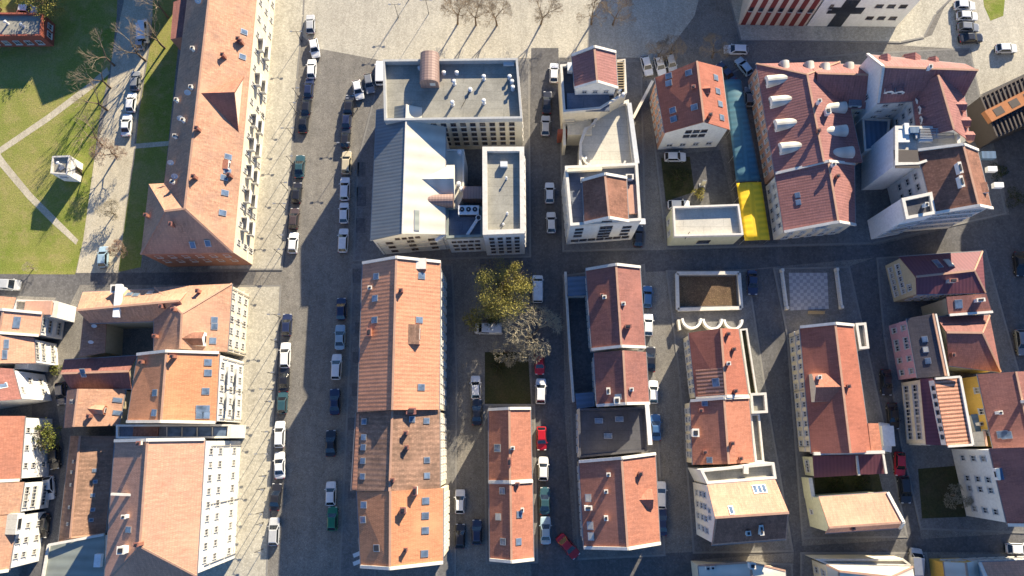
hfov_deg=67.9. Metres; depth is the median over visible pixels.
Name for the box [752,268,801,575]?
plaza lane
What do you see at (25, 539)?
window
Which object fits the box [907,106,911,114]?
window
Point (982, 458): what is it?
window
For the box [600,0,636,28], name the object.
bare tree
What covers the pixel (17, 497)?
row house
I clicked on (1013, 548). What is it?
parked car
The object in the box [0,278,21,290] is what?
parked van
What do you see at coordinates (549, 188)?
parked car
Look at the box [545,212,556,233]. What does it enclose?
parked car
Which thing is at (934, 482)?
courtyard garden
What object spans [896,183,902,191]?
window
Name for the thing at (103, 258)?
parked car
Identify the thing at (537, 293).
parked van
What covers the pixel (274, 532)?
parked car
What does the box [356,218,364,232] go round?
paving patch
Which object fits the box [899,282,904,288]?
window
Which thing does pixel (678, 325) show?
garden wall
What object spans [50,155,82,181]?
transformer tower
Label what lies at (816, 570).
window
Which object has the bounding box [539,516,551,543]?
parked car
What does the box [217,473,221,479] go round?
window
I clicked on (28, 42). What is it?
window
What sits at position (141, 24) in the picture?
parked van
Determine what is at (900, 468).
parked car
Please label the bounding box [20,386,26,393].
window
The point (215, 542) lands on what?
window
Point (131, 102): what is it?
parked car
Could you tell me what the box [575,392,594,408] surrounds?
lean to shed
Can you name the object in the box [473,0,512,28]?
bare tree
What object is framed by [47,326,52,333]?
window
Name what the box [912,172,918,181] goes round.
window
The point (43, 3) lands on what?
leafy tree
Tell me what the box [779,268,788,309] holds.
balustrade
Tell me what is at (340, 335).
parked car
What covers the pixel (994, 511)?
window
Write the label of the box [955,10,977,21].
parked car
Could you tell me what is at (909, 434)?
window
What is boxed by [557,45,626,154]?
rooftop house
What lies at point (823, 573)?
window
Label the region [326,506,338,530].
parked car
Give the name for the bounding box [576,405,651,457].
dark flat house
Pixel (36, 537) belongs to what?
window
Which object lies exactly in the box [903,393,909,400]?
window
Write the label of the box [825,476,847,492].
shrub
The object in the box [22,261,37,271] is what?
bare tree
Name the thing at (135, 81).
parked car
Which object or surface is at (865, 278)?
pink house lane
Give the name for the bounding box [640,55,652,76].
parked car
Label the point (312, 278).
ground
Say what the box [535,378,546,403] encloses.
parked car
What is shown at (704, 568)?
grey gable house
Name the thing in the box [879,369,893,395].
parked car
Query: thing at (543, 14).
bare tree
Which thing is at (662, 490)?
parked car
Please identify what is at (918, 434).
window
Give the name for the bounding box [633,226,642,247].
parked car
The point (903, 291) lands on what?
window
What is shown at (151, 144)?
park path
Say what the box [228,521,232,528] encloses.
window
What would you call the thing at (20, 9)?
parked car
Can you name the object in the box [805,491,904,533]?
pale orange house
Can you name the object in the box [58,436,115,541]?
long back wing
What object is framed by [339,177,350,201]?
parked car
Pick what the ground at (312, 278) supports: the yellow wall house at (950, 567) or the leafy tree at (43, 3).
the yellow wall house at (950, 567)
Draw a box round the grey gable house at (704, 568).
[691,561,785,575]
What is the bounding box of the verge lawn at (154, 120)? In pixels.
[118,0,177,271]
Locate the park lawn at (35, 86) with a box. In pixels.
[0,0,116,273]
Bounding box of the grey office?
[383,50,523,148]
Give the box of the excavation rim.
[675,271,742,311]
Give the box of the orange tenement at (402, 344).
[357,256,446,411]
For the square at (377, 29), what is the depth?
147.83 m
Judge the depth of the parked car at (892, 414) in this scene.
131.08 m
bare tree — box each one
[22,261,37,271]
[67,55,111,88]
[70,79,107,110]
[72,109,106,150]
[77,28,114,68]
[88,137,127,166]
[94,198,119,219]
[106,239,127,257]
[109,16,146,61]
[125,12,165,48]
[135,0,168,18]
[439,0,470,24]
[455,0,488,25]
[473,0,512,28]
[489,336,524,366]
[497,297,564,364]
[529,0,563,24]
[576,0,607,26]
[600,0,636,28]
[645,39,670,62]
[661,35,686,60]
[699,33,730,58]
[943,483,973,508]
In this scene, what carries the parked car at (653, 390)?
on the pavement at (651, 550)
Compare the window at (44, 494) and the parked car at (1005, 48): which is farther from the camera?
the parked car at (1005, 48)
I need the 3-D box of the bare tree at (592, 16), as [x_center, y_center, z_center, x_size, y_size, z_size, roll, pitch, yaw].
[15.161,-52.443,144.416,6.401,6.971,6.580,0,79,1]
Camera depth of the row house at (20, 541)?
123.95 m
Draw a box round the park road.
[76,0,152,272]
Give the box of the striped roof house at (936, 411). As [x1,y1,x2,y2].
[901,376,973,447]
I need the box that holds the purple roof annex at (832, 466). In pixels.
[802,454,887,477]
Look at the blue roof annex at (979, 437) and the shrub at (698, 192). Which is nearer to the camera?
the blue roof annex at (979, 437)
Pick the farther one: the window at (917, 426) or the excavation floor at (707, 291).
the excavation floor at (707, 291)
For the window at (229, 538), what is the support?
in the corner tenement at (173, 506)
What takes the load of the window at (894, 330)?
in the pink house at (918, 347)
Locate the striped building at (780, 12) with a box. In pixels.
[738,0,822,25]
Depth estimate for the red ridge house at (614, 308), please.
128.24 m
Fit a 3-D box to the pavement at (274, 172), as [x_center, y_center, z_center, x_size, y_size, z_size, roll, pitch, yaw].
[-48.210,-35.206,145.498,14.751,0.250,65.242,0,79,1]
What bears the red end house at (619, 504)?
on the ground at (312, 278)
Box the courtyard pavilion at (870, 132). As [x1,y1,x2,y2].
[855,118,890,156]
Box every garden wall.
[676,319,680,330]
[801,477,814,498]
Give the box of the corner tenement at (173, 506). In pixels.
[104,438,241,575]
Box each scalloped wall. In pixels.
[680,318,701,329]
[701,319,722,329]
[722,319,742,328]
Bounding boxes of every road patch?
[512,256,560,266]
[549,336,559,375]
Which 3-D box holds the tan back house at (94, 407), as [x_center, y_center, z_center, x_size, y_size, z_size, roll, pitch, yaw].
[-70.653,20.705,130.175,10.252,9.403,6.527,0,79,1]
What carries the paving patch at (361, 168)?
on the pavement at (366, 247)
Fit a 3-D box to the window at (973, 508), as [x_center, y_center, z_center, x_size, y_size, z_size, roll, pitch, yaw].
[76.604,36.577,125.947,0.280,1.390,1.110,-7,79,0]
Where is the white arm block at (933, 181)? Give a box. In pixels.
[861,123,1003,238]
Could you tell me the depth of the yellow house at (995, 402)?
123.35 m
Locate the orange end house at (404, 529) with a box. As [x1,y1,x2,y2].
[356,485,449,569]
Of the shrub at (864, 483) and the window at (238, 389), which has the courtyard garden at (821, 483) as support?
the shrub at (864, 483)
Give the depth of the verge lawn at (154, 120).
144.86 m
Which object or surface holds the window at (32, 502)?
in the row house at (17, 497)
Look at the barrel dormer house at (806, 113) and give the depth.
134.05 m
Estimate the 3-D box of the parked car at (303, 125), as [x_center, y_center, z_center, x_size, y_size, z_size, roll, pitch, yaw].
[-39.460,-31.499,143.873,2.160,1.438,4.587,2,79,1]
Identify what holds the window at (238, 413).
in the white tenement at (188, 386)
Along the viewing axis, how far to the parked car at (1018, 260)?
136.01 m
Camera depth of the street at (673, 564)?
127.99 m
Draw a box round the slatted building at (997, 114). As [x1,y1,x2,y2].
[967,76,1023,148]
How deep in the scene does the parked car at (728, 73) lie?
144.02 m
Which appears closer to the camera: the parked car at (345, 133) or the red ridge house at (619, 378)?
the red ridge house at (619, 378)
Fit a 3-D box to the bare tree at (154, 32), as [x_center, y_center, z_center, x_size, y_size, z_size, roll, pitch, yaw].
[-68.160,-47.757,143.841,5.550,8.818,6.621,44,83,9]
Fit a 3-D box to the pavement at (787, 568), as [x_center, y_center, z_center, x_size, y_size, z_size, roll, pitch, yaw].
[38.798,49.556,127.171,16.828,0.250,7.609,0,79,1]
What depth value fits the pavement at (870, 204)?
140.07 m
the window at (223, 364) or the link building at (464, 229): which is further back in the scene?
the link building at (464, 229)
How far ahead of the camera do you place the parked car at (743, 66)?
144.23 m
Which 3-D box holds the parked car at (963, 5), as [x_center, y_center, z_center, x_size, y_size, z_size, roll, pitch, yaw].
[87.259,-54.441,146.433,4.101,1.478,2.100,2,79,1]
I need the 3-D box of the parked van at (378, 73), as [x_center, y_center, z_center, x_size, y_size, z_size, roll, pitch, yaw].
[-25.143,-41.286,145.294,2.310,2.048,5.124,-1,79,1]
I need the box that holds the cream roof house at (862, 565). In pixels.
[806,554,922,575]
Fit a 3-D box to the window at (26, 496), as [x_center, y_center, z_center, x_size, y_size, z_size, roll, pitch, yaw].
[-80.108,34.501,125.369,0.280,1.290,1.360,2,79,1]
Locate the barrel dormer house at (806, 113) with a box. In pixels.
[748,60,868,239]
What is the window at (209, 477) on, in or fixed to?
in the corner tenement at (173, 506)
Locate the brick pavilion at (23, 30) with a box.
[0,12,54,46]
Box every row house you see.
[0,416,51,481]
[0,481,48,514]
[0,512,45,572]
[684,396,763,464]
[853,52,978,142]
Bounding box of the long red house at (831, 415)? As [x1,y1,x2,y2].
[788,322,895,454]
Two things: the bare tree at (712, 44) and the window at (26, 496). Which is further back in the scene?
the bare tree at (712, 44)
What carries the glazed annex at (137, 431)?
on the ground at (312, 278)
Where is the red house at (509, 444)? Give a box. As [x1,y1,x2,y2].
[488,407,532,482]
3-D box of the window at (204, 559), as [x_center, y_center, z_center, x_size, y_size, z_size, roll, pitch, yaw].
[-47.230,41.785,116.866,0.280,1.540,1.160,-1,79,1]
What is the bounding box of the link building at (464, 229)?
[446,205,485,252]
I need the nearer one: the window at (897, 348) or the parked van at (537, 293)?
the window at (897, 348)
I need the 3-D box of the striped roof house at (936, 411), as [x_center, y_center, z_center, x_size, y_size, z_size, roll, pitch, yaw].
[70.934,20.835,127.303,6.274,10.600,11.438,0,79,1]
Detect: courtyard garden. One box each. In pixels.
[485,352,530,403]
[661,157,693,200]
[814,474,882,493]
[918,466,965,517]
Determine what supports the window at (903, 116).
in the gabled row house at (913, 89)
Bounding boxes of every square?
[302,0,697,76]
[903,0,1023,94]
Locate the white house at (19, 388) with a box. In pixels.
[0,368,51,408]
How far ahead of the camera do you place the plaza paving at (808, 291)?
136.60 m
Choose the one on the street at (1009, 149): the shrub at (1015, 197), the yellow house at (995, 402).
the shrub at (1015, 197)
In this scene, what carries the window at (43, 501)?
in the row house at (17, 497)
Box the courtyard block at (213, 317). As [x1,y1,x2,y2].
[76,283,249,357]
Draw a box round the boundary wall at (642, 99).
[633,80,653,118]
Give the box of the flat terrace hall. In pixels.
[577,99,638,164]
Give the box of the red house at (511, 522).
[488,480,533,562]
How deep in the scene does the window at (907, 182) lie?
133.03 m
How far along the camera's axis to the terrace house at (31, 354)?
129.68 m
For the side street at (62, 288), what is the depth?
138.90 m
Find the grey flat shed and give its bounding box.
[41,533,106,575]
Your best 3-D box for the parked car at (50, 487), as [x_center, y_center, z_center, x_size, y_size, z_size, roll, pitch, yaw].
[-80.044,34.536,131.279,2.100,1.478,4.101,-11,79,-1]
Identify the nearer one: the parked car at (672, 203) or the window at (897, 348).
the window at (897, 348)
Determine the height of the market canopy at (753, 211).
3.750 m
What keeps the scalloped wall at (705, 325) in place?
on the ground at (312, 278)
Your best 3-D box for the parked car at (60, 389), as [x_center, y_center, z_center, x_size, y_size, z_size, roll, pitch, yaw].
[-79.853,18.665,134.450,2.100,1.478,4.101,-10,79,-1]
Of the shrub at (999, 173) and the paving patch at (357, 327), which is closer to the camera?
the paving patch at (357, 327)
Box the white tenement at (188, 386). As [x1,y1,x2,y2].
[126,349,243,423]
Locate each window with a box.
[12,40,22,44]
[13,552,19,558]
[15,537,21,544]
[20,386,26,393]
[20,550,26,557]
[22,500,28,507]
[23,40,33,44]
[23,462,28,468]
[23,493,29,500]
[23,536,29,542]
[24,444,29,450]
[24,486,30,493]
[25,427,31,432]
[25,521,31,527]
[27,377,33,383]
[30,462,36,467]
[30,499,36,506]
[31,492,37,499]
[31,548,37,554]
[32,485,38,492]
[33,534,39,540]
[35,40,45,44]
[35,342,39,349]
[36,353,40,360]
[38,378,43,384]
[40,343,45,350]
[40,388,46,394]
[40,497,46,505]
[41,354,46,361]
[41,461,46,467]
[41,491,47,498]
[47,22,52,31]
[47,30,52,39]
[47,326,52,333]
[48,320,53,326]
[50,345,55,352]
[51,355,55,362]
[56,322,62,329]
[56,328,61,335]
[202,555,207,563]
[203,541,208,549]
[204,514,209,521]
[204,528,209,535]
[205,501,210,508]
[206,487,211,494]
[207,474,212,480]
[208,461,213,467]
[209,448,213,454]
[212,551,217,559]
[213,538,217,546]
[214,512,219,519]
[214,525,218,532]
[215,499,220,505]
[216,486,220,492]
[217,460,222,466]
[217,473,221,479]
[218,408,223,414]
[218,447,223,454]
[219,385,224,391]
[219,397,223,403]
[220,373,224,380]
[221,362,225,368]
[227,534,232,541]
[227,546,231,553]
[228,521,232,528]
[229,508,233,515]
[230,484,234,490]
[231,471,235,477]
[232,447,236,453]
[235,329,239,336]
[236,410,240,416]
[237,388,241,394]
[240,202,244,209]
[245,149,249,157]
[248,114,252,122]
[696,240,710,243]
[795,402,799,408]
[804,459,808,466]
[813,225,827,229]
[814,565,818,573]
[820,568,825,575]
[865,16,873,20]
[874,4,883,8]
[876,16,885,20]
[886,4,895,8]
[888,17,896,20]
[891,327,896,333]
[893,339,898,345]
[894,118,898,125]
[894,345,900,351]
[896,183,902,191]
[896,357,902,363]
[897,276,902,282]
[898,5,907,8]
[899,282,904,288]
[899,370,904,375]
[900,112,905,120]
[900,288,905,294]
[900,325,906,331]
[902,337,908,343]
[903,386,908,393]
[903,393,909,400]
[904,178,909,186]
[904,343,909,349]
[904,401,909,408]
[905,409,910,416]
[905,416,911,423]
[906,355,911,361]
[906,424,912,431]
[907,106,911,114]
[907,188,912,196]
[907,432,912,439]
[908,117,913,125]
[908,368,913,374]
[911,384,917,392]
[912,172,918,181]
[912,392,918,399]
[913,400,918,407]
[913,408,919,415]
[914,416,920,423]
[915,182,920,191]
[915,424,921,431]
[916,432,921,439]
[959,455,965,460]
[964,474,970,480]
[966,485,972,491]
[969,455,976,461]
[971,505,977,511]
[973,387,979,393]
[974,475,980,481]
[976,486,983,492]
[977,408,984,414]
[979,455,986,461]
[981,506,988,513]
[984,476,991,482]
[986,487,993,493]
[991,508,998,514]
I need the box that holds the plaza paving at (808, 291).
[789,273,828,309]
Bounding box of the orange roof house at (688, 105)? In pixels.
[649,61,729,149]
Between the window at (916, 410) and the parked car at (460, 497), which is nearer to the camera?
the window at (916, 410)
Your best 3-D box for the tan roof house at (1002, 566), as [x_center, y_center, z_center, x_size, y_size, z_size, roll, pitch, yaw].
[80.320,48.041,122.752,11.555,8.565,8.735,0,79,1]
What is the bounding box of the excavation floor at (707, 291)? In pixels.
[679,277,736,305]
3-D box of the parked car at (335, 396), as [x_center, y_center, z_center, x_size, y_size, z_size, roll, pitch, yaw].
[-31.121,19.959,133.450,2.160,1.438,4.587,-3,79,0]
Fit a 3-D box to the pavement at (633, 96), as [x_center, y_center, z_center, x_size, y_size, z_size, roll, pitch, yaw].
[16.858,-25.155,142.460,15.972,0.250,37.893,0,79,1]
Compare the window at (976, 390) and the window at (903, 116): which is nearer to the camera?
the window at (976, 390)
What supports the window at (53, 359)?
in the terrace house at (31, 354)
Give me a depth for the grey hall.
129.52 m
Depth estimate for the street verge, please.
147.02 m
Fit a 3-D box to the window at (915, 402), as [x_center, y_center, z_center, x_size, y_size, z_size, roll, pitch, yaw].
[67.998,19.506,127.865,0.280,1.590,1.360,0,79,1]
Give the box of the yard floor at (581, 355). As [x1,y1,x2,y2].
[568,299,593,391]
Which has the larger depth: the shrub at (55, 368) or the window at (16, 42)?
the window at (16, 42)
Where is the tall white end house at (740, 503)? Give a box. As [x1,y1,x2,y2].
[688,462,788,545]
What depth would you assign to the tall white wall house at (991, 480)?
120.07 m
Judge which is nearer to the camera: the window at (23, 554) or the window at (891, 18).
the window at (23, 554)
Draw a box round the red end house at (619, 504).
[577,452,660,549]
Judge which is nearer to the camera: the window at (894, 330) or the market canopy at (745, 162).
the window at (894, 330)
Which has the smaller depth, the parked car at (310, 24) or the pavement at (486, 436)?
the pavement at (486, 436)
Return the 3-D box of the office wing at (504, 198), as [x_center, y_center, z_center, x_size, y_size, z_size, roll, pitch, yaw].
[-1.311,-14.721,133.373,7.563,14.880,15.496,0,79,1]
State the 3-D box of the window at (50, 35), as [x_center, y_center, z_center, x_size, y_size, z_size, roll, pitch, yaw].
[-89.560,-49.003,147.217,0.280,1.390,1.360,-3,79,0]
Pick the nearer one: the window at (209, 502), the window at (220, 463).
the window at (209, 502)
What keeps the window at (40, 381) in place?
in the white house at (19, 388)
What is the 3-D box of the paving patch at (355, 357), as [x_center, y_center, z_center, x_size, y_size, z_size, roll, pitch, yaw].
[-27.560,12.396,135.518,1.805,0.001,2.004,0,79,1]
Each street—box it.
[0,272,255,575]
[480,212,1023,276]
[529,48,572,559]
[531,533,1023,575]
[983,74,1023,370]
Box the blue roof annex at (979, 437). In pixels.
[969,414,987,445]
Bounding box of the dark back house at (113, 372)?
[61,355,136,389]
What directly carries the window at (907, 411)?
in the striped roof house at (936, 411)
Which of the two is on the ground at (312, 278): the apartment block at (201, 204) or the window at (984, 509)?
the apartment block at (201, 204)
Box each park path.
[0,68,109,153]
[0,154,77,243]
[133,141,168,148]
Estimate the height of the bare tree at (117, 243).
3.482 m
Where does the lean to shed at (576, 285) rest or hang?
on the ground at (312, 278)
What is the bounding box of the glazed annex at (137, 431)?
[116,424,245,438]
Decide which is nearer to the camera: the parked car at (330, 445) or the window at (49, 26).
the parked car at (330, 445)
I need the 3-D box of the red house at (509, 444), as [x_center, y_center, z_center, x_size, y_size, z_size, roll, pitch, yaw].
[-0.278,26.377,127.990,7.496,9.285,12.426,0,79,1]
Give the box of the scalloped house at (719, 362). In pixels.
[683,328,767,413]
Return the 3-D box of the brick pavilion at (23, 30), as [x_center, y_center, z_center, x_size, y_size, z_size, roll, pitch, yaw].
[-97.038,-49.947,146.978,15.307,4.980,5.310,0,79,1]
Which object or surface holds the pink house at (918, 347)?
on the ground at (312, 278)
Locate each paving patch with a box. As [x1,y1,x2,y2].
[348,418,354,429]
[348,486,355,497]
[352,383,357,395]
[353,269,360,282]
[353,352,358,362]
[355,322,359,333]
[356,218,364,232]
[357,162,364,176]
[357,187,365,205]
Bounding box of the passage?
[724,68,777,244]
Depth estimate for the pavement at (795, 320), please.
134.02 m
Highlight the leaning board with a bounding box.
[699,180,706,186]
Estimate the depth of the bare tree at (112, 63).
140.92 m
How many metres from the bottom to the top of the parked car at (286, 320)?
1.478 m
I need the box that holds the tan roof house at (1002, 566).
[962,556,1023,575]
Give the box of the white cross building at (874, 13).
[807,0,919,26]
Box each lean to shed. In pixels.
[567,276,586,297]
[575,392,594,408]
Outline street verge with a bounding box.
[983,0,1004,20]
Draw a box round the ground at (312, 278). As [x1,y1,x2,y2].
[0,0,1015,575]
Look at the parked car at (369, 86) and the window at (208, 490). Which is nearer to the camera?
the window at (208, 490)
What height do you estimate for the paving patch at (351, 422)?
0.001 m
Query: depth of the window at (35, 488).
127.75 m
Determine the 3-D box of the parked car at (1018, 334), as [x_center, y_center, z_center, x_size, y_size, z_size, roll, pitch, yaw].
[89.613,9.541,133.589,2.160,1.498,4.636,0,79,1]
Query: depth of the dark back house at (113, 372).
128.68 m
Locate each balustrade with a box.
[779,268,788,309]
[834,268,843,308]
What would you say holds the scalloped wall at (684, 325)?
on the ground at (312, 278)
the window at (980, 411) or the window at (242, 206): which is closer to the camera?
the window at (980, 411)
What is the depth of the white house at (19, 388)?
129.13 m
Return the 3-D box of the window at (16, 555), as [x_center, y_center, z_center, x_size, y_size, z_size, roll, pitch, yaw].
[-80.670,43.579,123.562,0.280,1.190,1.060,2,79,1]
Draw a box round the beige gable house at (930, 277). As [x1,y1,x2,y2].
[885,251,985,301]
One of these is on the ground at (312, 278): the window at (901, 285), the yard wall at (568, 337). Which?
the yard wall at (568, 337)
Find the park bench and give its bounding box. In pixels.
[808,311,824,313]
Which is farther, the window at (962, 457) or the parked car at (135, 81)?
the parked car at (135, 81)
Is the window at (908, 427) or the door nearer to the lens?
the window at (908, 427)
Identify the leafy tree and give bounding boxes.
[8,0,69,20]
[31,418,61,454]
[461,307,487,335]
[467,257,537,323]
[482,302,507,328]
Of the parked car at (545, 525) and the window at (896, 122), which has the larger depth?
the window at (896, 122)
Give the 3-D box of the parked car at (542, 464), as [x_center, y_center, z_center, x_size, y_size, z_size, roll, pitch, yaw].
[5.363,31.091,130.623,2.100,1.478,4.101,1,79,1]
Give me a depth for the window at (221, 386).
125.31 m
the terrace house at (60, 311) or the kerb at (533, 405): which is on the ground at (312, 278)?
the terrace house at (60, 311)
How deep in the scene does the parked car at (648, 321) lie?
134.50 m
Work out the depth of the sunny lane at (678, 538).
133.91 m
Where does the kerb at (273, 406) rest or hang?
on the pavement at (258, 359)
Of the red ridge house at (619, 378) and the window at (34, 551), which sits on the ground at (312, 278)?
the red ridge house at (619, 378)
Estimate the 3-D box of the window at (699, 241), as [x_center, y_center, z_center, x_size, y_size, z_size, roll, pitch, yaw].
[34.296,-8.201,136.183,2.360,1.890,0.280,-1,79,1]
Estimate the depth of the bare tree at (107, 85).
139.87 m
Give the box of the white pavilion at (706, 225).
[666,204,743,245]
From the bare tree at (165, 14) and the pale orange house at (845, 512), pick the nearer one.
the pale orange house at (845, 512)
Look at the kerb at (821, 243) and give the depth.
139.92 m
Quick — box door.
[75,166,81,175]
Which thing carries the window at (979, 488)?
in the tall white wall house at (991, 480)
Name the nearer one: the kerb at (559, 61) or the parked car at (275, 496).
the parked car at (275, 496)
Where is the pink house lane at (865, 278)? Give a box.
[850,258,920,539]
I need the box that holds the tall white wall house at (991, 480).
[951,447,1023,526]
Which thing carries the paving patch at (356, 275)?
on the pavement at (350, 542)
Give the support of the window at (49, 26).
in the brick pavilion at (23, 30)
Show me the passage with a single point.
(738, 74)
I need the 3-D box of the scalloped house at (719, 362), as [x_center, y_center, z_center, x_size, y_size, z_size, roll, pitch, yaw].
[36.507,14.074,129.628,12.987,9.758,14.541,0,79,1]
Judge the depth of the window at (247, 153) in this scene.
135.69 m
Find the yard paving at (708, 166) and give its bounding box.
[659,150,732,205]
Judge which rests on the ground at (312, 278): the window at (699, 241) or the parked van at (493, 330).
the parked van at (493, 330)
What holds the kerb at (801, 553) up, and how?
on the pavement at (807, 568)
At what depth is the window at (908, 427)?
130.14 m
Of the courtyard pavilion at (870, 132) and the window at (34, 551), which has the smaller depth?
the window at (34, 551)
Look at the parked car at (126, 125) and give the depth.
143.83 m
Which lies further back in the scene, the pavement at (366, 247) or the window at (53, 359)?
the pavement at (366, 247)
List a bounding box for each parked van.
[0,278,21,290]
[135,19,149,43]
[374,61,382,85]
[474,323,502,334]
[531,275,542,302]
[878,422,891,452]
[908,547,924,575]
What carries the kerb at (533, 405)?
on the pavement at (486, 436)
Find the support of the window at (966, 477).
in the tall white wall house at (991, 480)
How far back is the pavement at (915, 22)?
146.50 m
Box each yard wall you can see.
[564,272,574,401]
[567,294,585,297]
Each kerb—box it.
[188,285,280,575]
[208,0,304,269]
[339,264,375,575]
[353,59,530,260]
[435,264,457,575]
[483,404,537,563]
[558,60,645,251]
[562,264,665,559]
[647,48,1006,248]
[666,270,793,553]
[695,560,792,575]
[729,0,949,42]
[773,266,907,538]
[800,552,930,575]
[876,249,1023,533]
[941,554,1023,557]
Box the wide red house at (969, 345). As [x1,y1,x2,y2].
[937,315,1001,373]
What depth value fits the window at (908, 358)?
129.10 m
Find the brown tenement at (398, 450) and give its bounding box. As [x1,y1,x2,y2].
[350,408,446,490]
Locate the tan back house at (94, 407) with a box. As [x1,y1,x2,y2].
[64,389,134,427]
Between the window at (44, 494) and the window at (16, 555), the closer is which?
the window at (16, 555)
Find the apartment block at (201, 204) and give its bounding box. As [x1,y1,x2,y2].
[140,0,274,266]
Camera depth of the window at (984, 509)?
123.20 m
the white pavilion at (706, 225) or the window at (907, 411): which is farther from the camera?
the white pavilion at (706, 225)
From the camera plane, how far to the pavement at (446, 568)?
133.13 m
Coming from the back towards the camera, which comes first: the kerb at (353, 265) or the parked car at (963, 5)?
the parked car at (963, 5)
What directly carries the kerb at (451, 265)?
on the pavement at (446, 568)
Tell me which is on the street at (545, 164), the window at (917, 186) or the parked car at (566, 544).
the parked car at (566, 544)
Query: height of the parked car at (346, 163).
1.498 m
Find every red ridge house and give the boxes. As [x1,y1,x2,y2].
[585,263,645,352]
[591,350,649,406]
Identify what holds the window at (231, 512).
in the corner tenement at (173, 506)
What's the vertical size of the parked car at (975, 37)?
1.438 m
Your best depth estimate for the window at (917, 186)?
129.93 m
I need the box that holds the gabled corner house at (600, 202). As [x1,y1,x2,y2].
[561,163,645,243]
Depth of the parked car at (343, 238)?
138.59 m
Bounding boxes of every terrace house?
[0,296,75,321]
[0,308,64,338]
[0,335,57,371]
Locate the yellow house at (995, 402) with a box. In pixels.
[962,371,1023,447]
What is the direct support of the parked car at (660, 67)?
on the ground at (312, 278)
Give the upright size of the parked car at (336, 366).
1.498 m
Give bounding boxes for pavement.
[190,285,281,575]
[210,0,304,269]
[341,266,373,575]
[353,60,530,261]
[437,266,457,575]
[485,406,535,561]
[560,62,645,251]
[562,266,663,557]
[646,49,1005,249]
[666,272,790,551]
[694,560,790,575]
[729,0,947,42]
[773,268,905,537]
[802,554,928,575]
[876,251,1023,531]
[943,554,1014,557]
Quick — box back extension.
[921,294,992,315]
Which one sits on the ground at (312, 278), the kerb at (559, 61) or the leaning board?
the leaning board
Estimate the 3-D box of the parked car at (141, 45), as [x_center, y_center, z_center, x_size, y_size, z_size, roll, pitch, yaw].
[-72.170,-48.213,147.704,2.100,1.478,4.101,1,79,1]
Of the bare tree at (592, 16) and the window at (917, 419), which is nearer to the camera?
the window at (917, 419)
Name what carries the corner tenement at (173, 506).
on the ground at (312, 278)
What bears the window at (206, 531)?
in the corner tenement at (173, 506)
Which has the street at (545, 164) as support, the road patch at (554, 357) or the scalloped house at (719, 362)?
the road patch at (554, 357)
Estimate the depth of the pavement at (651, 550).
131.43 m
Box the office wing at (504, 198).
[482,147,525,254]
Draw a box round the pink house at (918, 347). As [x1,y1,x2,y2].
[889,314,949,379]
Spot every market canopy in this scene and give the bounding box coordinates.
[724,79,760,184]
[731,182,769,244]
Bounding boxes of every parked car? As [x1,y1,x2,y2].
[16,4,38,12]
[39,513,51,537]
[42,475,56,499]
[47,445,61,469]
[54,382,67,405]
[97,246,109,267]
[120,114,133,136]
[125,93,137,112]
[129,71,141,91]
[135,35,145,50]
[267,517,280,545]
[269,483,282,510]
[273,421,285,447]
[273,451,285,478]
[276,392,288,413]
[278,368,290,391]
[279,342,291,367]
[281,314,292,336]
[287,232,299,253]
[288,208,299,229]
[291,183,302,203]
[294,155,305,178]
[298,111,309,133]
[301,95,312,114]
[303,78,314,97]
[305,14,315,34]
[306,59,316,79]
[308,38,320,58]
[324,430,336,456]
[324,481,336,505]
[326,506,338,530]
[328,388,340,414]
[330,354,342,379]
[334,325,345,349]
[335,298,346,320]
[337,228,348,252]
[338,202,349,223]
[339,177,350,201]
[340,128,351,148]
[340,151,351,174]
[341,109,351,128]
[344,95,354,115]
[352,79,364,100]
[363,73,374,93]
[454,489,465,513]
[454,523,465,548]
[469,376,480,398]
[470,519,482,544]
[471,399,482,424]
[534,352,545,374]
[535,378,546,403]
[536,426,547,449]
[537,457,548,480]
[539,487,550,514]
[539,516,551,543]
[540,116,550,136]
[542,91,551,114]
[544,182,554,203]
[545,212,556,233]
[549,63,559,83]
[556,533,579,559]
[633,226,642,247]
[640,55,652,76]
[642,286,653,308]
[644,313,653,336]
[645,346,656,372]
[649,380,659,403]
[650,414,661,440]
[653,56,666,75]
[657,481,667,508]
[659,509,666,535]
[664,53,677,71]
[664,151,685,161]
[667,199,689,209]
[715,61,735,79]
[723,43,747,55]
[734,57,753,76]
[743,87,753,107]
[746,270,758,294]
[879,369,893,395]
[885,403,900,428]
[893,451,906,475]
[897,475,910,503]
[953,0,975,10]
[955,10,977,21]
[956,22,978,32]
[957,32,982,44]
[994,42,1017,54]
[1004,542,1023,553]
[1012,252,1023,276]
[1013,329,1023,355]
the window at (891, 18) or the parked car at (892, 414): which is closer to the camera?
the parked car at (892, 414)
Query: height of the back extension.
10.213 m
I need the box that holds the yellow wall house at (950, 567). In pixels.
[929,558,979,575]
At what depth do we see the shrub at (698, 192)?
139.68 m
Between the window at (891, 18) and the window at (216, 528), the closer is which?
the window at (216, 528)
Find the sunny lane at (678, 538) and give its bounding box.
[644,86,692,552]
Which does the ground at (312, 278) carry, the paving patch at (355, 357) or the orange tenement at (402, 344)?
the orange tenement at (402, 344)
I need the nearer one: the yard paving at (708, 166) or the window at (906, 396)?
the window at (906, 396)
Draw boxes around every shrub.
[49,364,62,375]
[487,356,505,377]
[663,166,690,191]
[691,187,704,199]
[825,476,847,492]
[853,475,871,491]
[990,162,1008,181]
[1005,186,1023,207]
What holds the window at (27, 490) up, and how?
in the row house at (17, 497)
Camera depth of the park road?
143.62 m
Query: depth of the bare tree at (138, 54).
141.61 m
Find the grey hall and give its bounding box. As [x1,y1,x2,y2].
[370,104,482,254]

